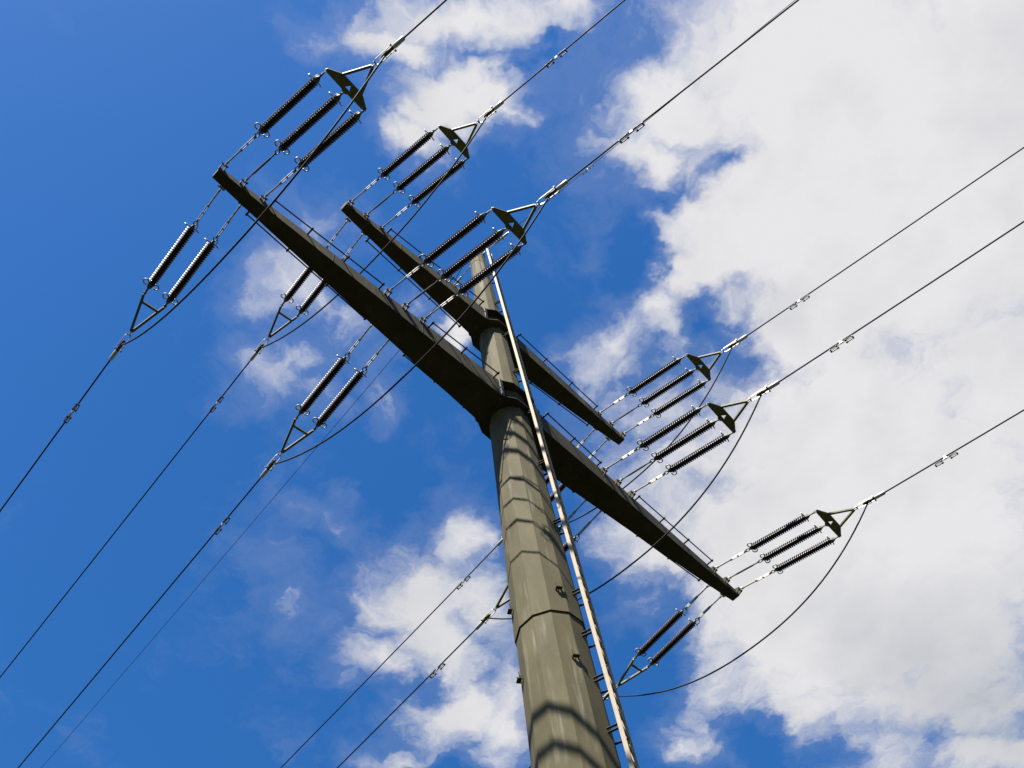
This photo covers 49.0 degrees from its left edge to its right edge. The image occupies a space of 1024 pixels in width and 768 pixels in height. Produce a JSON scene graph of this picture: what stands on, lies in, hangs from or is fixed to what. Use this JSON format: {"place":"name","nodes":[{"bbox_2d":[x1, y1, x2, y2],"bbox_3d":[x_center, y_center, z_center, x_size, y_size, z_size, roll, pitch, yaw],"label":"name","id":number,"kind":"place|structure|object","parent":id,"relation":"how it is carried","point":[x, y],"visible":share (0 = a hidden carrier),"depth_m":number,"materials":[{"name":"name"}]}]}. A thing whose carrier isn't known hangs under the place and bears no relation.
{"place":"outdoors","nodes":[
{"label":"outdoors","id":0,"kind":"place"},
{"bbox_2d":[0,0,1023,767],"label":"sky","id":1,"kind":"structure","parent":0,"point":[838,125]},
{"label":"tension clamp","id":2,"kind":"object","parent":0,"visible":0},
{"bbox_2d":[280,546,496,767],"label":"line wire","id":3,"kind":"object","parent":2,"relation":"attached to","point":[386,659],"visible":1,"depth_m":29.44,"materials":[{"name":"black metal"}]},
{"bbox_2d":[456,575,470,589],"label":"vibration damper","id":4,"kind":"object","parent":3,"relation":"attached to","point":[464,580],"visible":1,"depth_m":28.27,"materials":[{"name":"metal"}]},
{"bbox_2d":[560,346,732,525],"bbox_3d":[2.504,1.775,25.886,0.033,2.066,7.253,40,-74,-22],"label":"jumper wire","id":5,"kind":"object","parent":2,"relation":"hanging from","point":[675,437],"visible":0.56,"depth_m":24.94,"materials":[{"name":"black metal"}]},
{"label":"ground","id":6,"kind":"structure","parent":0,"visible":0},
{"bbox_2d":[212,162,742,767],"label":"power pole","id":7,"kind":"object","parent":6,"relation":"on","point":[566,714],"visible":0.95,"depth_m":19.99,"materials":[{"name":"grey metal"}]},
{"bbox_2d":[143,186,224,293],"bbox_3d":[-5.804,-2.518,19.799,0.318,0.164,2.495,35,-73,-21],"label":"insulator string","id":8,"kind":"object","parent":7,"relation":"attached to","point":[170,257],"visible":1,"depth_m":19.83,"materials":[{"name":"ceramic"}]},
{"bbox_2d":[130,291,166,332],"bbox_3d":[-6.660,-1.246,20.307,0.484,0.070,0.833,35,-73,-21],"label":"triangle yoke","id":9,"kind":"object","parent":8,"relation":"attached to","point":[141,302],"visible":1,"depth_m":20.29,"materials":[{"name":"green paint"}]},
{"bbox_2d":[109,333,131,360],"bbox_3d":[-7.138,-0.704,20.510,0.156,0.084,0.726,35,-73,-21],"label":"tension clamp","id":10,"kind":"object","parent":9,"relation":"attached to","point":[114,353],"visible":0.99,"depth_m":20.51,"materials":[{"name":"metal"}]},
{"bbox_2d":[0,360,109,511],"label":"line wire","id":11,"kind":"object","parent":10,"relation":"attached to","point":[62,425],"visible":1,"depth_m":21.33,"materials":[{"name":"black metal"}]},
{"bbox_2d":[63,403,79,423],"bbox_3d":[-8.227,0.527,21.027,0.102,0.134,0.504,35,-69,-20],"label":"vibration damper","id":12,"kind":"object","parent":11,"relation":"attached to","point":[72,411],"visible":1,"depth_m":21.00,"materials":[{"name":"metal"}]},
{"bbox_2d":[121,54,386,345],"bbox_3d":[-4.482,-2.587,18.441,0.033,2.462,7.261,40,-74,-22],"label":"jumper wire","id":13,"kind":"object","parent":10,"relation":"hanging from","point":[269,206],"visible":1,"depth_m":17.44,"materials":[{"name":"black metal"}]},
{"bbox_2d":[162,202,241,308],"bbox_3d":[-5.500,-2.265,19.958,0.318,0.164,2.495,35,-73,-21],"label":"insulator string","id":14,"kind":"object","parent":7,"relation":"attached to","point":[196,263],"visible":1,"depth_m":19.99,"materials":[{"name":"ceramic"}]},
{"bbox_2d":[222,71,325,167],"bbox_3d":[-3.995,-4.426,18.825,2.561,0.164,0.318,-35,-65,23],"label":"insulator string","id":15,"kind":"object","parent":7,"relation":"attached to","point":[293,101],"visible":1,"depth_m":18.67,"materials":[{"name":"metal"}]},
{"bbox_2d":[242,92,343,184],"bbox_3d":[-3.703,-4.159,18.991,2.523,0.164,0.318,-35,-65,23],"label":"insulator string","id":16,"kind":"object","parent":7,"relation":"attached to","point":[285,144],"visible":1,"depth_m":18.83,"materials":[{"name":"metal"}]},
{"bbox_2d":[325,64,373,111],"bbox_3d":[-2.520,-4.984,18.377,0.687,0.070,0.933,-35,-65,23],"label":"yoke plate","id":17,"kind":"object","parent":16,"relation":"attached to","point":[342,80],"visible":1,"depth_m":18.41,"materials":[{"name":"green paint"}]},
{"bbox_2d":[372,36,404,66],"bbox_3d":[-2.002,-5.345,18.109,0.744,0.084,0.156,-35,-65,23],"label":"tension clamp","id":18,"kind":"object","parent":17,"relation":"attached to","point":[399,41],"visible":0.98,"depth_m":18.06,"materials":[{"name":"metal"}]},
{"bbox_2d":[404,0,446,37],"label":"line wire","id":19,"kind":"object","parent":18,"relation":"attached to","point":[424,19],"visible":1,"depth_m":17.80,"materials":[{"name":"black metal"}]},
{"bbox_2d":[261,108,366,198],"bbox_3d":[-3.382,-3.911,19.143,2.561,0.164,0.318,-35,-65,23],"label":"insulator string","id":20,"kind":"object","parent":7,"relation":"attached to","point":[341,129],"visible":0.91,"depth_m":18.96,"materials":[{"name":"metal"}]},
{"bbox_2d":[281,219,349,305],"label":"insulator string","id":21,"kind":"object","parent":7,"relation":"attached to","point":[299,282],"visible":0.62,"depth_m":24.31,"materials":[{"name":"ceramic"}]},
{"bbox_2d":[296,231,364,317],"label":"insulator string","id":22,"kind":"object","parent":7,"relation":"attached to","point":[313,295],"visible":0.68,"depth_m":24.47,"materials":[{"name":"ceramic"}]},
{"bbox_2d":[268,304,298,337],"bbox_3d":[-5.109,-1.333,24.709,0.484,0.070,0.833,35,-73,-21],"label":"triangle yoke","id":23,"kind":"object","parent":22,"relation":"attached to","point":[270,335],"visible":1,"depth_m":24.69,"materials":[{"name":"green paint"}]},
{"bbox_2d":[250,338,268,360],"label":"tension clamp","id":24,"kind":"object","parent":23,"relation":"attached to","point":[253,356],"visible":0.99,"depth_m":24.91,"materials":[{"name":"metal"}]},
{"bbox_2d":[0,361,249,677],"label":"line wire","id":25,"kind":"object","parent":24,"relation":"attached to","point":[125,519],"visible":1,"depth_m":26.81,"materials":[{"name":"black metal"}]},
{"bbox_2d":[210,396,223,412],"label":"vibration damper","id":26,"kind":"object","parent":25,"relation":"attached to","point":[217,402],"visible":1,"depth_m":25.40,"materials":[{"name":"metal"}]},
{"bbox_2d":[260,114,487,347],"bbox_3d":[-2.952,-2.761,23.021,0.033,2.066,7.253,40,-74,-22],"label":"jumper wire","id":27,"kind":"object","parent":24,"relation":"hanging from","point":[402,228],"visible":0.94,"depth_m":22.08,"materials":[{"name":"black metal"}]},
{"bbox_2d":[295,324,372,418],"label":"insulator string","id":28,"kind":"object","parent":7,"relation":"attached to","point":[321,386],"visible":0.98,"depth_m":21.23,"materials":[{"name":"metal"}]},
{"bbox_2d":[312,339,389,430],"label":"insulator string","id":29,"kind":"object","parent":7,"relation":"attached to","point":[327,413],"visible":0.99,"depth_m":21.40,"materials":[{"name":"metal"}]},
{"bbox_2d":[280,416,315,452],"bbox_3d":[-4.213,1.032,21.715,0.484,0.070,0.833,35,-73,-21],"label":"triangle yoke","id":30,"kind":"object","parent":29,"relation":"attached to","point":[283,450],"visible":1,"depth_m":21.70,"materials":[{"name":"green paint"}]},
{"bbox_2d":[260,452,281,478],"bbox_3d":[-4.691,1.574,21.918,0.156,0.084,0.726,35,-73,-21],"label":"tension clamp","id":31,"kind":"object","parent":30,"relation":"attached to","point":[265,472],"visible":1,"depth_m":21.91,"materials":[{"name":"metal"}]},
{"bbox_2d":[18,478,260,767],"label":"line wire","id":32,"kind":"object","parent":31,"relation":"attached to","point":[137,625],"visible":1,"depth_m":23.56,"materials":[{"name":"black metal"}]},
{"bbox_2d":[214,516,230,534],"bbox_3d":[-5.780,2.805,22.434,0.102,0.134,0.504,35,-69,-20],"label":"vibration damper","id":33,"kind":"object","parent":32,"relation":"attached to","point":[222,524],"visible":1,"depth_m":22.40,"materials":[{"name":"metal"}]},
{"bbox_2d":[272,195,549,464],"bbox_3d":[-1.943,-0.539,20.040,0.033,1.937,7.593,40,-74,-22],"label":"jumper wire","id":34,"kind":"object","parent":31,"relation":"hanging from","point":[444,335],"visible":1,"depth_m":19.15,"materials":[{"name":"black metal"}]},
{"bbox_2d":[349,127,437,202],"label":"insulator string","id":35,"kind":"object","parent":7,"relation":"attached to","point":[408,153],"visible":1,"depth_m":23.08,"materials":[{"name":"metal"}]},
{"bbox_2d":[364,144,451,216],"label":"insulator string","id":36,"kind":"object","parent":7,"relation":"attached to","point":[424,166],"visible":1,"depth_m":23.24,"materials":[{"name":"metal"}]},
{"bbox_2d":[438,122,477,158],"bbox_3d":[-0.973,-5.067,22.781,0.687,0.070,0.933,-35,-65,23],"label":"yoke plate","id":37,"kind":"object","parent":36,"relation":"attached to","point":[451,135],"visible":0.97,"depth_m":22.80,"materials":[{"name":"metal"}]},
{"bbox_2d":[476,100,503,123],"bbox_3d":[-0.454,-5.429,22.512,0.744,0.084,0.156,-35,-65,23],"label":"tension clamp","id":38,"kind":"object","parent":37,"relation":"attached to","point":[495,107],"visible":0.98,"depth_m":22.47,"materials":[{"name":"metal"}]},
{"bbox_2d":[503,0,624,101],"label":"line wire","id":39,"kind":"object","parent":38,"relation":"attached to","point":[602,18],"visible":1,"depth_m":21.77,"materials":[{"name":"black metal"}]},
{"bbox_2d":[545,49,567,67],"bbox_3d":[0.864,-6.351,21.869,0.504,0.134,0.102,-36,-65,20],"label":"vibration damper","id":40,"kind":"object","parent":39,"relation":"attached to","point":[552,60],"visible":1,"depth_m":21.84,"materials":[{"name":"metal"}]},
{"bbox_2d":[380,157,469,229],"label":"insulator string","id":41,"kind":"object","parent":7,"relation":"attached to","point":[421,195],"visible":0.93,"depth_m":23.42,"materials":[{"name":"ceramic"}]},
{"bbox_2d":[386,209,491,292],"bbox_3d":[-1.315,-2.373,20.144,2.561,0.164,0.318,-35,-65,23],"label":"insulator string","id":42,"kind":"object","parent":7,"relation":"attached to","point":[454,239],"visible":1,"depth_m":19.99,"materials":[{"name":"ceramic"}]},
{"bbox_2d":[404,227,506,306],"bbox_3d":[-1.023,-2.105,20.311,2.523,0.164,0.318,-35,-65,23],"label":"insulator string","id":43,"kind":"object","parent":7,"relation":"attached to","point":[450,271],"visible":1,"depth_m":20.16,"materials":[{"name":"ceramic"}]},
{"bbox_2d":[454,266,470,285],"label":"earth wire clamp","id":44,"kind":"object","parent":7,"relation":"attached to","point":[458,280],"visible":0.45,"depth_m":29.64,"materials":[{"name":"metal"}]},
{"bbox_2d":[41,306,436,767],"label":"earth wire","id":45,"kind":"object","parent":44,"relation":"attached to","point":[228,550],"visible":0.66,"depth_m":33.45,"materials":[{"name":"black metal"}]},
{"bbox_2d":[421,242,526,320],"bbox_3d":[-0.702,-1.858,20.462,2.561,0.164,0.318,-35,-65,23],"label":"insulator string","id":46,"kind":"object","parent":7,"relation":"attached to","point":[475,280],"visible":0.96,"depth_m":20.34,"materials":[{"name":"ceramic"}]},
{"bbox_2d":[491,204,536,244],"bbox_3d":[0.160,-2.930,19.697,0.687,0.070,0.933,-35,-65,23],"label":"yoke plate","id":47,"kind":"object","parent":46,"relation":"attached to","point":[517,229],"visible":1,"depth_m":19.72,"materials":[{"name":"metal"}]},
{"bbox_2d":[535,180,568,205],"bbox_3d":[0.679,-3.292,19.428,0.744,0.084,0.156,-35,-65,23],"label":"tension clamp","id":48,"kind":"object","parent":47,"relation":"attached to","point":[558,187],"visible":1,"depth_m":19.38,"materials":[{"name":"metal"}]},
{"bbox_2d":[567,0,798,180],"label":"line wire","id":49,"kind":"object","parent":48,"relation":"attached to","point":[699,77],"visible":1,"depth_m":18.38,"materials":[{"name":"black metal"}]},
{"bbox_2d":[618,122,644,143],"bbox_3d":[1.998,-4.213,18.785,0.504,0.134,0.102,-36,-65,20],"label":"vibration damper","id":50,"kind":"object","parent":49,"relation":"attached to","point":[630,131],"visible":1,"depth_m":18.75,"materials":[{"name":"metal"}]},
{"bbox_2d":[484,232,509,252],"bbox_3d":[-0.417,-3.674,29.240,0.912,0.083,0.064,-37,-65,18],"label":"earth wire clamp","id":51,"kind":"object","parent":7,"relation":"attached to","point":[503,236],"visible":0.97,"depth_m":29.18,"materials":[{"name":"metal"}]},
{"bbox_2d":[519,0,794,223],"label":"earth wire","id":52,"kind":"object","parent":51,"relation":"attached to","point":[653,115],"visible":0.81,"depth_m":27.89,"materials":[{"name":"black metal"}]},
{"bbox_2d":[545,427,595,483],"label":"insulator string","id":53,"kind":"object","parent":7,"relation":"attached to","point":[547,479],"visible":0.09,"depth_m":26.88,"materials":[{"name":"metal"}]},
{"bbox_2d":[558,500,586,531],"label":"insulator string","id":54,"kind":"object","parent":7,"relation":"attached to","point":[571,515],"visible":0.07,"depth_m":23.18,"materials":[{"name":"metal"}]},
{"bbox_2d":[550,437,608,502],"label":"insulator string","id":55,"kind":"object","parent":7,"relation":"attached to","point":[561,488],"visible":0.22,"depth_m":27.28,"materials":[{"name":"metal"}]},
{"bbox_2d":[563,510,601,552],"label":"insulator string","id":56,"kind":"object","parent":7,"relation":"attached to","point":[566,547],"visible":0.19,"depth_m":23.39,"materials":[{"name":"metal"}]},
{"bbox_2d":[495,584,509,608],"bbox_3d":[-0.070,4.478,23.890,0.484,0.070,0.833,35,-73,-21],"label":"triangle yoke","id":57,"kind":"object","parent":56,"relation":"attached to","point":[498,605],"visible":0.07,"depth_m":23.93,"materials":[{"name":"green paint"}]},
{"bbox_2d":[475,607,495,629],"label":"tension clamp","id":58,"kind":"object","parent":57,"relation":"attached to","point":[484,619],"visible":1,"depth_m":24.09,"materials":[{"name":"metal"}]},
{"bbox_2d":[337,630,475,767],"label":"line wire","id":59,"kind":"object","parent":58,"relation":"attached to","point":[404,700],"visible":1,"depth_m":25.05,"materials":[{"name":"black metal"}]},
{"bbox_2d":[429,663,445,678],"bbox_3d":[-1.637,6.250,24.610,0.102,0.134,0.504,35,-69,-20],"label":"vibration damper","id":60,"kind":"object","parent":59,"relation":"attached to","point":[435,673],"visible":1,"depth_m":24.59,"materials":[{"name":"metal"}]},
{"bbox_2d":[487,393,761,619],"bbox_3d":[2.206,2.935,22.158,0.033,2.066,7.594,40,-74,-22],"label":"jumper wire","id":61,"kind":"object","parent":58,"relation":"hanging from","point":[684,515],"visible":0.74,"depth_m":21.18,"materials":[{"name":"black metal"}]},
{"bbox_2d":[598,355,685,413],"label":"insulator string","id":62,"kind":"object","parent":7,"relation":"attached to","point":[652,377],"visible":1,"depth_m":25.95,"materials":[{"name":"ceramic"}]},
{"bbox_2d":[609,368,696,424],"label":"insulator string","id":63,"kind":"object","parent":7,"relation":"attached to","point":[661,390],"visible":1,"depth_m":26.12,"materials":[{"name":"ceramic"}]},
{"bbox_2d":[604,404,706,470],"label":"insulator string","id":64,"kind":"object","parent":7,"relation":"attached to","point":[663,432],"visible":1,"depth_m":22.18,"materials":[{"name":"ceramic"}]},
{"bbox_2d":[622,379,710,434],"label":"insulator string","id":65,"kind":"object","parent":7,"relation":"attached to","point":[674,401],"visible":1,"depth_m":26.28,"materials":[{"name":"ceramic"}]},
{"bbox_2d":[686,351,720,379],"bbox_3d":[4.482,-0.531,25.646,0.687,0.070,0.933,-35,-65,23],"label":"yoke plate","id":66,"kind":"object","parent":65,"relation":"attached to","point":[704,369],"visible":1,"depth_m":25.67,"materials":[{"name":"metal"}]},
{"bbox_2d":[721,335,747,353],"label":"tension clamp","id":67,"kind":"object","parent":66,"relation":"attached to","point":[737,342],"visible":1,"depth_m":25.34,"materials":[{"name":"metal"}]},
{"bbox_2d":[747,147,1023,335],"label":"line wire","id":68,"kind":"object","parent":67,"relation":"attached to","point":[890,238],"visible":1,"depth_m":23.96,"materials":[{"name":"black metal"}]},
{"bbox_2d":[789,295,809,309],"bbox_3d":[6.320,-1.815,24.734,0.504,0.134,0.102,-36,-65,20],"label":"vibration damper","id":69,"kind":"object","parent":68,"relation":"attached to","point":[798,300],"visible":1,"depth_m":24.72,"materials":[{"name":"metal"}]},
{"bbox_2d":[618,418,718,482],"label":"insulator string","id":70,"kind":"object","parent":7,"relation":"attached to","point":[689,437],"visible":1,"depth_m":22.33,"materials":[{"name":"ceramic"}]},
{"bbox_2d":[634,584,709,658],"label":"insulator string","id":71,"kind":"object","parent":7,"relation":"attached to","point":[652,640],"visible":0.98,"depth_m":24.72,"materials":[{"name":"ceramic"}]},
{"bbox_2d":[631,431,735,493],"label":"insulator string","id":72,"kind":"object","parent":7,"relation":"attached to","point":[701,451],"visible":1,"depth_m":22.50,"materials":[{"name":"ceramic"}]},
{"bbox_2d":[707,400,748,432],"bbox_3d":[4.304,0.515,21.873,0.687,0.070,0.933,-35,-65,23],"label":"yoke plate","id":73,"kind":"object","parent":72,"relation":"attached to","point":[727,420],"visible":1,"depth_m":21.89,"materials":[{"name":"metal"}]},
{"bbox_2d":[747,381,779,401],"bbox_3d":[4.822,0.153,21.604,0.744,0.084,0.156,-35,-65,23],"label":"tension clamp","id":74,"kind":"object","parent":73,"relation":"attached to","point":[765,390],"visible":1,"depth_m":21.57,"materials":[{"name":"metal"}]},
{"bbox_2d":[779,221,1023,381],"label":"line wire","id":75,"kind":"object","parent":74,"relation":"attached to","point":[984,247],"visible":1,"depth_m":20.50,"materials":[{"name":"black metal"}]},
{"bbox_2d":[829,335,853,352],"bbox_3d":[6.141,-0.768,20.961,0.504,0.134,0.102,-36,-65,20],"label":"vibration damper","id":76,"kind":"object","parent":75,"relation":"attached to","point":[841,342],"visible":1,"depth_m":20.94,"materials":[{"name":"metal"}]},
{"bbox_2d":[647,595,723,668],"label":"insulator string","id":77,"kind":"object","parent":7,"relation":"attached to","point":[672,643],"visible":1,"depth_m":24.87,"materials":[{"name":"ceramic"}]},
{"bbox_2d":[617,657,648,686],"bbox_3d":[2.649,6.494,25.196,0.484,0.070,0.833,35,-73,-21],"label":"triangle yoke","id":78,"kind":"object","parent":77,"relation":"attached to","point":[621,682],"visible":1,"depth_m":25.19,"materials":[{"name":"green paint"}]},
{"bbox_2d":[602,685,617,700],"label":"tension clamp","id":79,"kind":"object","parent":78,"relation":"attached to","point":[606,696],"visible":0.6,"depth_m":25.38,"materials":[{"name":"metal"}]},
{"bbox_2d":[609,502,867,696],"bbox_3d":[4.793,4.998,23.639,0.033,1.770,7.256,40,-74,-22],"label":"jumper wire","id":80,"kind":"object","parent":79,"relation":"hanging from","point":[804,601],"visible":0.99,"depth_m":22.83,"materials":[{"name":"black metal"}]},
{"bbox_2d":[713,511,815,569],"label":"insulator string","id":81,"kind":"object","parent":7,"relation":"attached to","point":[777,533],"visible":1,"depth_m":23.58,"materials":[{"name":"ceramic"}]},
{"bbox_2d":[726,524,826,580],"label":"insulator string","id":82,"kind":"object","parent":7,"relation":"attached to","point":[779,550],"visible":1,"depth_m":23.74,"materials":[{"name":"ceramic"}]},
{"bbox_2d":[738,536,840,590],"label":"insulator string","id":83,"kind":"object","parent":7,"relation":"attached to","point":[784,565],"visible":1,"depth_m":23.89,"materials":[{"name":"ceramic"}]},
{"bbox_2d":[816,508,854,537],"bbox_3d":[6.789,2.756,23.266,0.687,0.070,0.933,-35,-65,23],"label":"yoke plate","id":84,"kind":"object","parent":83,"relation":"attached to","point":[834,526],"visible":1,"depth_m":23.28,"materials":[{"name":"metal"}]},
{"bbox_2d":[854,491,885,509],"bbox_3d":[7.307,2.395,22.997,0.744,0.084,0.156,-35,-65,23],"label":"tension clamp","id":85,"kind":"object","parent":84,"relation":"attached to","point":[872,498],"visible":1,"depth_m":22.96,"materials":[{"name":"metal"}]},
{"bbox_2d":[885,409,1023,492],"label":"line wire","id":86,"kind":"object","parent":85,"relation":"attached to","point":[955,450],"visible":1,"depth_m":22.29,"materials":[{"name":"black metal"}]},
{"bbox_2d":[934,451,957,466],"bbox_3d":[8.626,1.473,22.355,0.504,0.134,0.102,-36,-65,20],"label":"vibration damper","id":87,"kind":"object","parent":86,"relation":"attached to","point":[944,457],"visible":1,"depth_m":22.34,"materials":[{"name":"metal"}]}
]}

